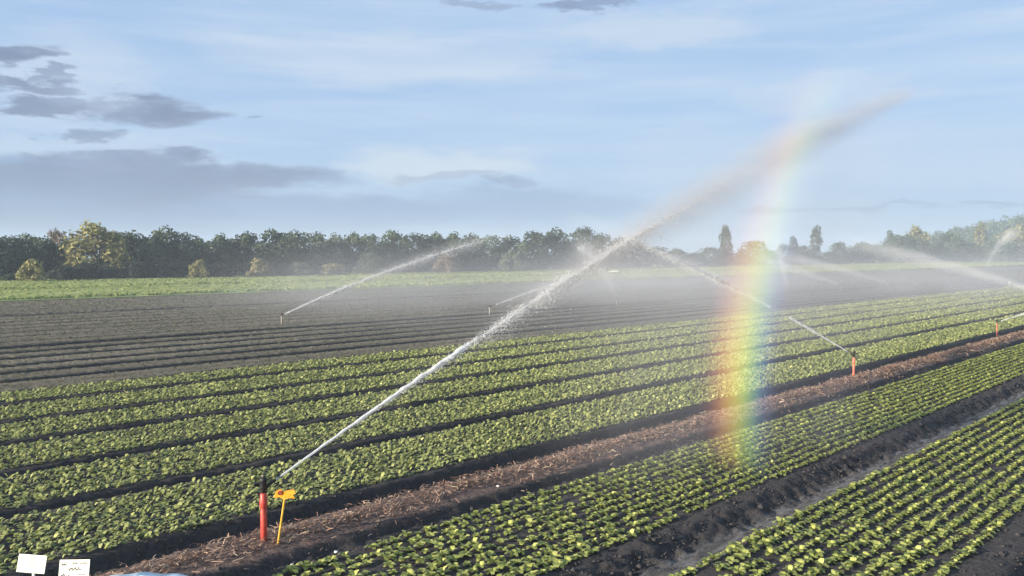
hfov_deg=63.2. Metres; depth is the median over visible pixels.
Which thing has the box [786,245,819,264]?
tree
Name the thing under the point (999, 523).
lettuce seedling
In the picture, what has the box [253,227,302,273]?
tree
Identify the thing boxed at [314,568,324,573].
lettuce seedling
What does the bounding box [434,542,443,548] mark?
lettuce seedling
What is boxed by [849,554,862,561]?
lettuce seedling
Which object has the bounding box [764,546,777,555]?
lettuce seedling
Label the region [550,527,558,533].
lettuce seedling
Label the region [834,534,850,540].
lettuce seedling
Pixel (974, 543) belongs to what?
lettuce seedling
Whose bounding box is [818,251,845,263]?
tree
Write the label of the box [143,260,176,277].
bush
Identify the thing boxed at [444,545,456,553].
lettuce seedling
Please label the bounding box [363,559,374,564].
lettuce seedling
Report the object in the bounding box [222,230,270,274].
tree
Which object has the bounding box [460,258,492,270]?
bush
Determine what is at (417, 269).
bush
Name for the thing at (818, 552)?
lettuce seedling
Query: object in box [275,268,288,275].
bush
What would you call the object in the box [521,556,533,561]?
lettuce seedling
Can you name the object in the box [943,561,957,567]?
lettuce seedling
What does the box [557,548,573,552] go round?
lettuce seedling
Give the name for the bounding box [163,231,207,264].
tree
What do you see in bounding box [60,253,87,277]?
bush
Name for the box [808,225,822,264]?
tree
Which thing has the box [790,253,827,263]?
tree
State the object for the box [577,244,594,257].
water jet
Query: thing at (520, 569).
lettuce seedling
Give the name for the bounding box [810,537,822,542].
lettuce seedling
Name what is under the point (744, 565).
lettuce seedling
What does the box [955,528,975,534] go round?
lettuce seedling
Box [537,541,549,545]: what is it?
lettuce seedling
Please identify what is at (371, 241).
tree
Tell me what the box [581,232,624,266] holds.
tree
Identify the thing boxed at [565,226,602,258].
tree
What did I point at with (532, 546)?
lettuce seedling
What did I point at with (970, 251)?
tree
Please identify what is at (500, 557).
lettuce seedling
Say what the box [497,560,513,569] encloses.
lettuce seedling
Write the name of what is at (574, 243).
tree
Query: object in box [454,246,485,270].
tree
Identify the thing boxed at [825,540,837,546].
lettuce seedling
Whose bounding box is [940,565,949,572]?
lettuce seedling
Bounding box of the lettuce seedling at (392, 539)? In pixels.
[389,536,401,541]
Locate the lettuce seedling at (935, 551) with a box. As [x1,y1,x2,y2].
[927,548,940,555]
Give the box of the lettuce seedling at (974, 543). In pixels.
[967,540,979,546]
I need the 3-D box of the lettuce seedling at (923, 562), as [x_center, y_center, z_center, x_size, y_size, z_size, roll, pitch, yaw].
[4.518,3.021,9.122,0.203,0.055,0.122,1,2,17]
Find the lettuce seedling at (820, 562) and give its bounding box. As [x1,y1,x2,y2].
[812,558,828,567]
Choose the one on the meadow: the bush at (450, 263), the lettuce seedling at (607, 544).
the bush at (450, 263)
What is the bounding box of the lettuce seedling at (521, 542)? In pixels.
[518,538,528,544]
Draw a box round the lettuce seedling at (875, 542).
[869,540,885,547]
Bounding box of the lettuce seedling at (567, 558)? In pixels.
[560,555,572,564]
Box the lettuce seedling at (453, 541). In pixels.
[447,539,462,544]
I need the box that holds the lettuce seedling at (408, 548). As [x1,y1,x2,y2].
[401,546,415,551]
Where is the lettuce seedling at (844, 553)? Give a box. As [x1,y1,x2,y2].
[834,551,848,557]
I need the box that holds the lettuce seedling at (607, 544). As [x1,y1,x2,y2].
[601,542,612,546]
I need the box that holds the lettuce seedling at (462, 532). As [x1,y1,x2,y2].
[455,529,466,534]
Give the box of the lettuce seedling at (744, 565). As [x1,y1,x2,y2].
[737,563,750,571]
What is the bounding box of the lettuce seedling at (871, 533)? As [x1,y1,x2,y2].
[862,530,877,537]
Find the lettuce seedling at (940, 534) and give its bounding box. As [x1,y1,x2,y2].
[930,531,946,536]
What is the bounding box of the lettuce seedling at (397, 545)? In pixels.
[392,542,402,549]
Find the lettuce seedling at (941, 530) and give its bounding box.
[937,528,948,536]
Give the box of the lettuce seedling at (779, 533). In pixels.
[774,530,787,535]
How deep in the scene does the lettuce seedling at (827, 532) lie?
10.13 m
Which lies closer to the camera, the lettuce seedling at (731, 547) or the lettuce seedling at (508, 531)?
the lettuce seedling at (731, 547)
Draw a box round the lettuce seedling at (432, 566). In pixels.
[426,562,437,569]
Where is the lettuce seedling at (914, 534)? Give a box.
[909,532,923,538]
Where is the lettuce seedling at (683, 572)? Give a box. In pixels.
[675,570,688,575]
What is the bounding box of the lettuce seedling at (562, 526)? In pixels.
[557,523,566,530]
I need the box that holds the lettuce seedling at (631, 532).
[627,529,636,536]
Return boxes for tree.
[0,235,32,273]
[0,238,19,278]
[1,244,42,275]
[3,233,49,273]
[25,235,64,277]
[45,227,67,268]
[49,236,92,269]
[53,219,139,277]
[88,229,136,274]
[107,230,157,263]
[121,237,173,275]
[142,225,187,275]
[160,240,200,275]
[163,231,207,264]
[185,236,213,263]
[187,242,232,274]
[199,233,239,270]
[221,236,252,273]
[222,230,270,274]
[240,241,290,272]
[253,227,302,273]
[273,229,319,271]
[301,231,339,262]
[308,244,352,271]
[318,232,357,268]
[340,231,367,272]
[350,233,393,272]
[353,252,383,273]
[375,229,416,271]
[375,241,409,271]
[402,232,438,271]
[417,231,453,268]
[436,231,474,269]
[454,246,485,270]
[459,233,487,270]
[473,234,510,269]
[486,234,531,259]
[500,241,548,269]
[516,230,555,269]
[540,227,579,268]
[551,239,591,268]
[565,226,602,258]
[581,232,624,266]
[597,236,642,267]
[627,242,658,267]
[642,246,675,266]
[659,248,697,266]
[679,252,712,266]
[695,247,724,266]
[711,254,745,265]
[715,224,739,265]
[726,252,758,265]
[736,240,771,264]
[752,250,784,264]
[770,243,798,264]
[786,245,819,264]
[788,235,799,264]
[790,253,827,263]
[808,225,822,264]
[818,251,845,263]
[828,241,852,263]
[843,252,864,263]
[846,241,876,263]
[860,244,888,262]
[877,234,926,262]
[883,230,896,262]
[901,224,934,262]
[917,243,959,261]
[930,231,965,261]
[949,239,983,261]
[973,221,987,260]
[982,239,1022,261]
[988,223,1023,261]
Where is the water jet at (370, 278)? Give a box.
[285,236,490,313]
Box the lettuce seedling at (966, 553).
[956,549,974,555]
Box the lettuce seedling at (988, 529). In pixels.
[983,527,995,533]
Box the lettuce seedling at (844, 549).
[839,548,851,556]
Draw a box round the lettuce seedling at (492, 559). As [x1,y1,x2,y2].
[485,556,498,564]
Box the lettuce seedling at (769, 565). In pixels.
[764,561,776,567]
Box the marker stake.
[274,489,295,543]
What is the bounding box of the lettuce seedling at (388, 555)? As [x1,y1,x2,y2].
[377,552,396,561]
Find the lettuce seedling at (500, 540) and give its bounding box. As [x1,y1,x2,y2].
[496,538,508,542]
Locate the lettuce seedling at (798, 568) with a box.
[785,565,802,570]
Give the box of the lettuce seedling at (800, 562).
[794,558,804,566]
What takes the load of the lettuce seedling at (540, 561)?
on the ground at (716, 534)
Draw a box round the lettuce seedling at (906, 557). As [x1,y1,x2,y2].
[895,554,914,562]
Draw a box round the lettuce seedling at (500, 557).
[497,555,505,559]
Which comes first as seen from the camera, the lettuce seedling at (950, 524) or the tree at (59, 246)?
the lettuce seedling at (950, 524)
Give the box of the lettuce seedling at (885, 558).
[877,554,891,564]
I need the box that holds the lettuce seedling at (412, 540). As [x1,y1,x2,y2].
[407,538,416,544]
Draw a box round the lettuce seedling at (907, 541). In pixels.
[900,538,911,544]
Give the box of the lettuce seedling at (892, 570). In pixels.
[887,567,897,572]
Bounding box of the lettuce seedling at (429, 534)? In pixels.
[426,531,437,536]
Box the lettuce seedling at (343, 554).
[337,551,349,557]
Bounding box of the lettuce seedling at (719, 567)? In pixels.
[713,564,727,570]
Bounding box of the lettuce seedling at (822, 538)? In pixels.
[817,534,826,541]
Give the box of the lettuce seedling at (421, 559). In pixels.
[412,556,424,562]
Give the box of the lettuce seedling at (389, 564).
[383,560,395,567]
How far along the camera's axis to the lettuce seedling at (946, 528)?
10.29 m
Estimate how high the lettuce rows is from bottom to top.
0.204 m
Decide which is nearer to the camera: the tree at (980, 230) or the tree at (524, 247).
the tree at (524, 247)
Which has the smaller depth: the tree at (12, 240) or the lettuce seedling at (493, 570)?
the lettuce seedling at (493, 570)
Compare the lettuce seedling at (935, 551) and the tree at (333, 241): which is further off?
the tree at (333, 241)
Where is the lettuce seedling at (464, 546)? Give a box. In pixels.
[461,544,469,549]
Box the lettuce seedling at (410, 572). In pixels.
[400,568,415,575]
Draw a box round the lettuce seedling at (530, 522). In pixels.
[525,518,537,526]
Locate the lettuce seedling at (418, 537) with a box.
[412,534,422,539]
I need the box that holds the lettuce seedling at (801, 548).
[789,545,807,552]
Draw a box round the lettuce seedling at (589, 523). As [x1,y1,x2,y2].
[583,521,596,526]
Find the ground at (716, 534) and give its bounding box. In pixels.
[0,258,1023,575]
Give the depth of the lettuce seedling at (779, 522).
10.50 m
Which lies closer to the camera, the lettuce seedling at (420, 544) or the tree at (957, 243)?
the lettuce seedling at (420, 544)
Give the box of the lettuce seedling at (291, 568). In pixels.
[282,565,299,572]
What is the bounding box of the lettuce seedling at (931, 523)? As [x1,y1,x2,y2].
[921,521,937,528]
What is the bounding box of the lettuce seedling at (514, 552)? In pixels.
[505,549,517,556]
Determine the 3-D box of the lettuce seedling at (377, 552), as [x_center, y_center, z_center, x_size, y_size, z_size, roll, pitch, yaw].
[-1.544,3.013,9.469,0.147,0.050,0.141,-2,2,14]
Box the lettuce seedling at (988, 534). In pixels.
[981,531,993,537]
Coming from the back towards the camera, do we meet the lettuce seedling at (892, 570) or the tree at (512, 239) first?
the tree at (512, 239)
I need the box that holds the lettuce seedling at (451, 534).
[446,529,461,538]
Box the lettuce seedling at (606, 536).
[600,533,609,539]
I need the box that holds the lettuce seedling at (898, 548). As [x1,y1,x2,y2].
[893,545,907,551]
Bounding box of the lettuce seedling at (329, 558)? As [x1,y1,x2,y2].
[323,555,337,561]
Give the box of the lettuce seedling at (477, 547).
[470,543,484,552]
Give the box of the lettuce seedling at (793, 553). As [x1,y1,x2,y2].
[786,550,798,556]
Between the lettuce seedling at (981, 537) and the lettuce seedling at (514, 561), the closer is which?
the lettuce seedling at (514, 561)
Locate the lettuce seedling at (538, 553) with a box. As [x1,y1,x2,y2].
[532,551,541,556]
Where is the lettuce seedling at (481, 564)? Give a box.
[473,561,486,568]
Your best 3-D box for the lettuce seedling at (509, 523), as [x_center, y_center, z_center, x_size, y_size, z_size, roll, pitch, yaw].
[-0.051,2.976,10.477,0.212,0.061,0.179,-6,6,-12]
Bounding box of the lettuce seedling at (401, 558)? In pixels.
[398,556,408,560]
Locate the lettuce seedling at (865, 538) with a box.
[859,536,870,540]
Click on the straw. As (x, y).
(934, 355)
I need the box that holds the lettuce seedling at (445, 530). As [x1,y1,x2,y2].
[441,528,449,533]
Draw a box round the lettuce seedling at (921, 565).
[914,563,926,569]
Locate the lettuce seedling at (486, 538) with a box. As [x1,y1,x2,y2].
[480,536,490,541]
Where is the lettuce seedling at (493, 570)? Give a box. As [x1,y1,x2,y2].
[484,567,498,573]
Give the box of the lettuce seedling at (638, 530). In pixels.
[634,527,643,532]
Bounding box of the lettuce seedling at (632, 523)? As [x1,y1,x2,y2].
[626,521,639,525]
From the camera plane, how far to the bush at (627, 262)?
212.83 m
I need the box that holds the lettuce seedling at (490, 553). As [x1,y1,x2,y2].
[484,550,495,556]
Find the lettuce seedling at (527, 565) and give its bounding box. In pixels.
[522,561,537,570]
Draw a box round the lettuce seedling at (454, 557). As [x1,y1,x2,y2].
[445,554,462,560]
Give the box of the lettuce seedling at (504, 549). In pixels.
[497,546,507,551]
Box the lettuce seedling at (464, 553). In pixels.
[458,550,472,556]
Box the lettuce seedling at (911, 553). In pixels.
[902,550,919,556]
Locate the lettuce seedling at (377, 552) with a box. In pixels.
[370,549,382,555]
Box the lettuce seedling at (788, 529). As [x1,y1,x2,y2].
[784,526,792,533]
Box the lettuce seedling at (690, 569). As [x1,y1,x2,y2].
[684,566,697,573]
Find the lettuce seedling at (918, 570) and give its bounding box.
[908,567,925,573]
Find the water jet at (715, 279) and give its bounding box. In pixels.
[622,234,848,352]
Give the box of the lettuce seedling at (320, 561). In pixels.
[315,559,327,564]
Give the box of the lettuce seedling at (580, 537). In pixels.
[574,533,582,539]
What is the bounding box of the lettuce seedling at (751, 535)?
[749,534,759,541]
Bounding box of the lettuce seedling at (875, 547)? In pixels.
[871,544,882,550]
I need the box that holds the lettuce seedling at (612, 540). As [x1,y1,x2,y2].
[608,537,618,542]
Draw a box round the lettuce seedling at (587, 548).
[582,544,598,552]
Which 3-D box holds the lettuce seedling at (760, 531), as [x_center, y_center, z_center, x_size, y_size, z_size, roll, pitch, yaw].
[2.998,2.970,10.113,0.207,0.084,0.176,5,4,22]
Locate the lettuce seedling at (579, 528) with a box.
[573,525,584,530]
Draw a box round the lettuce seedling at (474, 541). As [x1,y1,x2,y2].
[467,537,478,545]
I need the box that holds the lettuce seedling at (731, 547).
[725,544,740,551]
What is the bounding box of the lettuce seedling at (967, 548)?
[962,546,977,553]
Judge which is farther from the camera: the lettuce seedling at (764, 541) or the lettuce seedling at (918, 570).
the lettuce seedling at (764, 541)
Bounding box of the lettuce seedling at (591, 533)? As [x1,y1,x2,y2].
[586,529,596,535]
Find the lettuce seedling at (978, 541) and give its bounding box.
[970,539,984,544]
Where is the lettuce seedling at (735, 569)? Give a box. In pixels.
[728,566,745,575]
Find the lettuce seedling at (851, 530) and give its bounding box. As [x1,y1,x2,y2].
[844,527,855,534]
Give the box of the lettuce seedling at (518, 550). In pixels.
[516,547,524,554]
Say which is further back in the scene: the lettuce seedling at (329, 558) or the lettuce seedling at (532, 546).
the lettuce seedling at (532, 546)
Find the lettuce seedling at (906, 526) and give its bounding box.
[900,524,914,529]
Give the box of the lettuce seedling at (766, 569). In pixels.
[762,567,770,572]
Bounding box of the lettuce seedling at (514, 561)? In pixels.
[509,559,521,563]
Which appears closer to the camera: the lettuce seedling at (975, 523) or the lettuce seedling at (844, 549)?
the lettuce seedling at (844, 549)
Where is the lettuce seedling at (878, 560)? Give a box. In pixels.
[869,558,884,564]
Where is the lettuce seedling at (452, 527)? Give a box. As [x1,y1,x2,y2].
[448,525,456,530]
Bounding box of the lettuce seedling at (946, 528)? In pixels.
[939,525,953,532]
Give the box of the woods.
[853,213,1023,256]
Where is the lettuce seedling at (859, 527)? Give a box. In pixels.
[854,524,866,531]
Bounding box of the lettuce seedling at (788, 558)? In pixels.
[779,555,791,561]
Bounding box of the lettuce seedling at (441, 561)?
[432,556,449,565]
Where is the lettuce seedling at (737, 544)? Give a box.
[727,541,743,547]
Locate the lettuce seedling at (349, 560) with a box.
[346,558,355,563]
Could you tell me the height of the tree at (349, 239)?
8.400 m
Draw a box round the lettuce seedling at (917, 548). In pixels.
[912,545,926,553]
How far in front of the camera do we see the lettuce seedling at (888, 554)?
9.37 m
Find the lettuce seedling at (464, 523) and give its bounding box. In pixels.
[458,520,469,527]
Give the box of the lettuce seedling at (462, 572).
[457,569,469,575]
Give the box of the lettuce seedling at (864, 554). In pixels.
[859,551,872,558]
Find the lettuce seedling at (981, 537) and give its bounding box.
[975,535,989,538]
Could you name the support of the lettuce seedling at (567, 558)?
on the ground at (716, 534)
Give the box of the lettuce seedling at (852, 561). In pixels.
[844,557,862,564]
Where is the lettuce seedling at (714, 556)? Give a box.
[707,552,719,558]
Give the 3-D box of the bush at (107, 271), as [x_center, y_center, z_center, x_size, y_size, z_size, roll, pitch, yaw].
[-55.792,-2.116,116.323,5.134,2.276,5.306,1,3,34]
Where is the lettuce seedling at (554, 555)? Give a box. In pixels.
[550,551,562,557]
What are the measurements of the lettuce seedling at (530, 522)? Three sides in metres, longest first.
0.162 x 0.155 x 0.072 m
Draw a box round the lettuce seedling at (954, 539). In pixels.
[950,536,959,541]
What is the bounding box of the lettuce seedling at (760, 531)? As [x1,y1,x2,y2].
[751,528,766,536]
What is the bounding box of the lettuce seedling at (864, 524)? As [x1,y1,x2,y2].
[854,521,869,528]
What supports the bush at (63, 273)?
on the meadow
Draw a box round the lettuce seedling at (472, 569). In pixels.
[467,568,477,572]
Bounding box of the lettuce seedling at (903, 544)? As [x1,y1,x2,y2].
[898,541,908,547]
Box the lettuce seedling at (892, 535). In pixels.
[885,533,902,537]
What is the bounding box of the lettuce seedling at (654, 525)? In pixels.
[648,523,660,527]
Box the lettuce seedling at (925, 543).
[919,539,935,546]
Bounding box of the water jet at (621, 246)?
[276,144,814,479]
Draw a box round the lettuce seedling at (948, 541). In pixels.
[942,539,952,544]
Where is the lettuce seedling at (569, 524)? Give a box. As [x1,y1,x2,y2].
[565,522,575,527]
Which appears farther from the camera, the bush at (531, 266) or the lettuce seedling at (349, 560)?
the bush at (531, 266)
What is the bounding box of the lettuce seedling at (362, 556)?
[355,554,368,558]
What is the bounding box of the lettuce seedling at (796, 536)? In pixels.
[791,533,803,540]
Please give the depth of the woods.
620.70 m
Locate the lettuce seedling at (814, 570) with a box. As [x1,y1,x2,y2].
[807,567,819,575]
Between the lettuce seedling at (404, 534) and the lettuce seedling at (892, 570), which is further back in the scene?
the lettuce seedling at (404, 534)
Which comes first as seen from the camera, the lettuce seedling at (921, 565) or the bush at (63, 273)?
the lettuce seedling at (921, 565)
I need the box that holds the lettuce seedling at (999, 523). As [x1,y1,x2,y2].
[986,521,1004,526]
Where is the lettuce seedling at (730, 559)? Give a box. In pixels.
[725,556,738,563]
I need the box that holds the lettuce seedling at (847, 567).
[839,562,851,569]
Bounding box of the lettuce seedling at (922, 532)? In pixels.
[915,530,927,534]
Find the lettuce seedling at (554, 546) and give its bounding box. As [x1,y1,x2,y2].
[547,544,559,549]
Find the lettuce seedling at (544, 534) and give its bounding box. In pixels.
[538,532,549,536]
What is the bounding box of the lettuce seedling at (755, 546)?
[749,542,759,549]
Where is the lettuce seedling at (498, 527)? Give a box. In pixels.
[494,525,502,530]
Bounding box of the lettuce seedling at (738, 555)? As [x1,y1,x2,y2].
[732,553,744,559]
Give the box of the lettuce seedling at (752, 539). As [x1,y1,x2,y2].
[742,536,756,542]
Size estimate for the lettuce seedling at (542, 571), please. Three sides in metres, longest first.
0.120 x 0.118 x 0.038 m
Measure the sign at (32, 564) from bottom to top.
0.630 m
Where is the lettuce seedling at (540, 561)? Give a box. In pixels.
[534,558,548,568]
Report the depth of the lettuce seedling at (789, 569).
8.91 m
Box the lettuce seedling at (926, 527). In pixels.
[922,525,933,530]
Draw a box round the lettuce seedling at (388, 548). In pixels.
[383,546,392,551]
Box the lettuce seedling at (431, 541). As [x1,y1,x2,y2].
[420,538,437,544]
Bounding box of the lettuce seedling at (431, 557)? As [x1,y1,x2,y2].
[425,554,438,559]
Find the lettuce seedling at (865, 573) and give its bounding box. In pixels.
[857,571,873,575]
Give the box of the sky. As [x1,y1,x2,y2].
[0,0,1023,258]
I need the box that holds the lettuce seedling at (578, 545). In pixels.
[569,542,585,549]
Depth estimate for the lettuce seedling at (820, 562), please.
9.12 m
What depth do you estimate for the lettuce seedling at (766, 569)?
8.95 m
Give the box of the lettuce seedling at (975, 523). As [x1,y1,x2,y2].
[970,521,979,527]
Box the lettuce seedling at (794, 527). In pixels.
[787,524,798,530]
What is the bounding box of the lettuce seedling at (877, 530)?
[872,528,882,532]
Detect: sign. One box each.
[16,554,46,575]
[59,559,89,575]
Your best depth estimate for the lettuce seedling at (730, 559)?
9.23 m
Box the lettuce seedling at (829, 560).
[824,558,836,563]
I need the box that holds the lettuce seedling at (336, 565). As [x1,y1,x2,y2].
[329,562,344,568]
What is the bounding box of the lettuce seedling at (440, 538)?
[434,536,445,541]
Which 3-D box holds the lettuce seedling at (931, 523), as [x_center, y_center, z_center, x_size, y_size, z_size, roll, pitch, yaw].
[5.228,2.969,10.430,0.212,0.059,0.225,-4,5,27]
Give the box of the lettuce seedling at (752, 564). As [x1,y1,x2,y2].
[745,561,757,567]
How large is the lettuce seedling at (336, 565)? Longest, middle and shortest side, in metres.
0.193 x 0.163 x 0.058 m
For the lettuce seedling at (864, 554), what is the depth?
9.38 m
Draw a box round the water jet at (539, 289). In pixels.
[496,268,601,304]
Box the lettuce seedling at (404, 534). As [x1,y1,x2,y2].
[399,530,411,536]
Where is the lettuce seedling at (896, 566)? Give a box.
[885,563,902,571]
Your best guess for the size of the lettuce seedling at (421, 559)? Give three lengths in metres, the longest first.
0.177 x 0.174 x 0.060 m
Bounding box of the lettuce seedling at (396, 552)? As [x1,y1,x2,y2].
[390,550,402,555]
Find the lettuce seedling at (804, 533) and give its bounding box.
[796,530,811,535]
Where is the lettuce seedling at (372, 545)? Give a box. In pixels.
[364,543,379,548]
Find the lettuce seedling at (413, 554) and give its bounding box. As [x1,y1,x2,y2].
[408,552,419,558]
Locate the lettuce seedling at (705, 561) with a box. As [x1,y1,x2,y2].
[701,558,709,564]
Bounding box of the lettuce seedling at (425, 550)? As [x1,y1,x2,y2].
[421,548,430,553]
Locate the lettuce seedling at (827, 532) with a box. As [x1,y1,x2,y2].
[820,529,834,536]
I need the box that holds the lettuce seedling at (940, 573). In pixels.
[934,570,947,575]
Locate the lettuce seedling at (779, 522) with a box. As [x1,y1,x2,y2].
[772,517,788,525]
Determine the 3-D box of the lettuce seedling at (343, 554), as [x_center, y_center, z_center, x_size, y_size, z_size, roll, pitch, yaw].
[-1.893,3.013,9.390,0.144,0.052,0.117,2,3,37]
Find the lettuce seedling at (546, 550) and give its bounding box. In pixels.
[539,547,552,554]
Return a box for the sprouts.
[0,269,1023,389]
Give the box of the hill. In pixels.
[872,229,1023,260]
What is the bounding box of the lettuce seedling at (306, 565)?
[296,561,315,570]
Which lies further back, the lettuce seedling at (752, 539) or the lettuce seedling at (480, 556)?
the lettuce seedling at (752, 539)
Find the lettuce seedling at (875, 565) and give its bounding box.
[867,561,881,567]
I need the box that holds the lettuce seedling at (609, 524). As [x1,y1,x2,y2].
[604,521,614,527]
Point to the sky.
(205, 119)
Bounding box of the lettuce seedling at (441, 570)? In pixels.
[437,565,449,574]
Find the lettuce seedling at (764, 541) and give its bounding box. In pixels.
[757,537,773,546]
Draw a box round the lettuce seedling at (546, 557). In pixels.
[541,555,551,562]
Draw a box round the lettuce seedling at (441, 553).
[431,550,448,556]
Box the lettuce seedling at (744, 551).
[739,548,750,556]
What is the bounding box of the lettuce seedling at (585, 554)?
[576,551,589,556]
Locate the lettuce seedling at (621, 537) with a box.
[616,535,627,542]
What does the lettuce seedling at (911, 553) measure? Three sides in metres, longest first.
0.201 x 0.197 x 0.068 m
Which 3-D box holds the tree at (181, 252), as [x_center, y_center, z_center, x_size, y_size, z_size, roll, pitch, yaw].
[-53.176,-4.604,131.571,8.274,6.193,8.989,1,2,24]
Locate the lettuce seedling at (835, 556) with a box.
[829,553,844,560]
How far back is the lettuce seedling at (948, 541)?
9.80 m
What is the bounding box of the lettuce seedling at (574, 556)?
[570,554,581,560]
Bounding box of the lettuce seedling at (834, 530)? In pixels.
[829,528,838,533]
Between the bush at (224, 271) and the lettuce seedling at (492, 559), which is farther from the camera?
the bush at (224, 271)
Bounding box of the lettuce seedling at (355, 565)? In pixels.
[348,562,363,568]
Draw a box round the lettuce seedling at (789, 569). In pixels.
[783,565,796,573]
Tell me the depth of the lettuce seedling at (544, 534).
10.10 m
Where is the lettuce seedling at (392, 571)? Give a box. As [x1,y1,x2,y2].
[387,569,397,573]
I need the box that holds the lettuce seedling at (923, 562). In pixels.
[915,560,933,565]
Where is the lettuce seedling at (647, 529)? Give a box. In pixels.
[642,526,652,532]
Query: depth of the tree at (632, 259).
213.10 m
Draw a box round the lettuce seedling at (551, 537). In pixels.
[544,534,557,539]
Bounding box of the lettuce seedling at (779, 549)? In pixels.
[773,547,783,552]
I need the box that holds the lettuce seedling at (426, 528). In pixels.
[422,526,431,532]
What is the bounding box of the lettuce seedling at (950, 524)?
[946,522,954,527]
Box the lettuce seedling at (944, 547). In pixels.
[938,545,953,551]
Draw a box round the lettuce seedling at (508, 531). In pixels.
[503,528,512,535]
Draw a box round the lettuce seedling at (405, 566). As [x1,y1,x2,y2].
[400,564,412,568]
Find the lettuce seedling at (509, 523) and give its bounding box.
[502,520,515,525]
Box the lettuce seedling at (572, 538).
[563,535,579,543]
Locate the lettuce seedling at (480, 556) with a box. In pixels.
[475,553,486,561]
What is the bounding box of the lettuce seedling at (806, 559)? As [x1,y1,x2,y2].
[802,556,813,562]
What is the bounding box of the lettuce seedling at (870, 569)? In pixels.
[865,567,876,571]
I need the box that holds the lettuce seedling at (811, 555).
[805,553,819,558]
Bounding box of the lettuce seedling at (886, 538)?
[878,535,890,543]
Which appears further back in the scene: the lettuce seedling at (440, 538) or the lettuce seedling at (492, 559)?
the lettuce seedling at (440, 538)
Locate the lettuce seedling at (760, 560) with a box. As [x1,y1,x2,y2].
[752,558,765,562]
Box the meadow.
[0,259,1023,300]
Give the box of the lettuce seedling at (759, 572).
[749,569,764,575]
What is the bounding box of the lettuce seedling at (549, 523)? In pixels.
[543,521,556,527]
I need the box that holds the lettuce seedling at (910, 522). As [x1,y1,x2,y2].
[905,520,917,525]
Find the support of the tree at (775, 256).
on the meadow
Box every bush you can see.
[0,274,19,280]
[15,258,47,280]
[45,266,76,279]
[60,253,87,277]
[72,263,102,278]
[90,265,128,278]
[114,260,151,278]
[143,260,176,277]
[162,262,189,277]
[187,259,209,277]
[188,265,222,276]
[212,265,232,276]
[225,257,250,274]
[245,257,276,276]
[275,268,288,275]
[287,261,314,275]
[294,254,325,273]
[319,263,349,274]
[325,260,349,272]
[339,254,370,272]
[360,260,396,272]
[384,262,419,271]
[412,258,442,271]
[432,253,461,272]
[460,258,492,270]
[486,257,513,269]
[496,249,530,270]
[515,260,542,269]
[539,257,566,268]
[564,260,595,268]
[577,255,613,268]
[610,256,640,267]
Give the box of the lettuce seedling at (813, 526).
[809,523,820,530]
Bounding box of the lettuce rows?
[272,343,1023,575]
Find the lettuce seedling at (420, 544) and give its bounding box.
[413,541,424,547]
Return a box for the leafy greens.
[0,285,1023,573]
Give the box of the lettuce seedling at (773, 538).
[768,536,778,542]
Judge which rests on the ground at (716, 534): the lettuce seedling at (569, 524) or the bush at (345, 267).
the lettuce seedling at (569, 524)
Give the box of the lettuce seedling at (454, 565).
[447,562,460,570]
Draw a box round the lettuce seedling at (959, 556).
[951,554,964,559]
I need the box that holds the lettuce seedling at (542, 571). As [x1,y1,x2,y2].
[538,569,547,573]
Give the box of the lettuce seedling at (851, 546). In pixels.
[842,542,859,550]
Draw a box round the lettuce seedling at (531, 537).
[526,535,537,541]
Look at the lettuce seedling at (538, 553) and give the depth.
9.42 m
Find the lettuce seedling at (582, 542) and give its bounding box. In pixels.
[576,540,591,544]
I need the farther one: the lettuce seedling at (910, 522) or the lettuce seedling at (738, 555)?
the lettuce seedling at (910, 522)
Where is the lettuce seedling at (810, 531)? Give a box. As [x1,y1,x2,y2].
[802,529,816,533]
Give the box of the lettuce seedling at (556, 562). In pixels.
[549,558,563,567]
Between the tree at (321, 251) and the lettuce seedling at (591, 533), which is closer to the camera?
the lettuce seedling at (591, 533)
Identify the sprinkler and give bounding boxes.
[254,474,280,541]
[847,350,857,375]
[994,319,999,335]
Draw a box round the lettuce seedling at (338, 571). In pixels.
[333,568,345,575]
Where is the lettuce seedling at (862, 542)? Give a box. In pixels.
[855,539,868,545]
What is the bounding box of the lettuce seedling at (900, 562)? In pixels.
[894,560,906,565]
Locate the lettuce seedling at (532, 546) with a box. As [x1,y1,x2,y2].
[526,542,537,548]
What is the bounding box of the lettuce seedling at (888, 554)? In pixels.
[881,552,894,558]
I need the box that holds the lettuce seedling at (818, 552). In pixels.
[806,549,823,556]
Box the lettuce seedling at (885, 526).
[879,523,891,529]
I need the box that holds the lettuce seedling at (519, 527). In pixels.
[512,524,523,529]
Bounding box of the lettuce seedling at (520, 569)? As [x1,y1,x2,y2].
[510,566,524,573]
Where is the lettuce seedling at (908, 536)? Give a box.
[904,534,916,540]
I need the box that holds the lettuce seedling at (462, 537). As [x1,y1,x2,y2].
[459,534,469,540]
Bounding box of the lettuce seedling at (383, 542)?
[377,539,389,545]
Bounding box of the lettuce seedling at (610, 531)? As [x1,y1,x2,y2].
[602,527,619,534]
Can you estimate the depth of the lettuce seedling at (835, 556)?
9.29 m
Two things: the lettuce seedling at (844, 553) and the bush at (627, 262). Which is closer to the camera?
the lettuce seedling at (844, 553)
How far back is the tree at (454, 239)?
171.28 m
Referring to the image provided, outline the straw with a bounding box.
[94,330,1023,575]

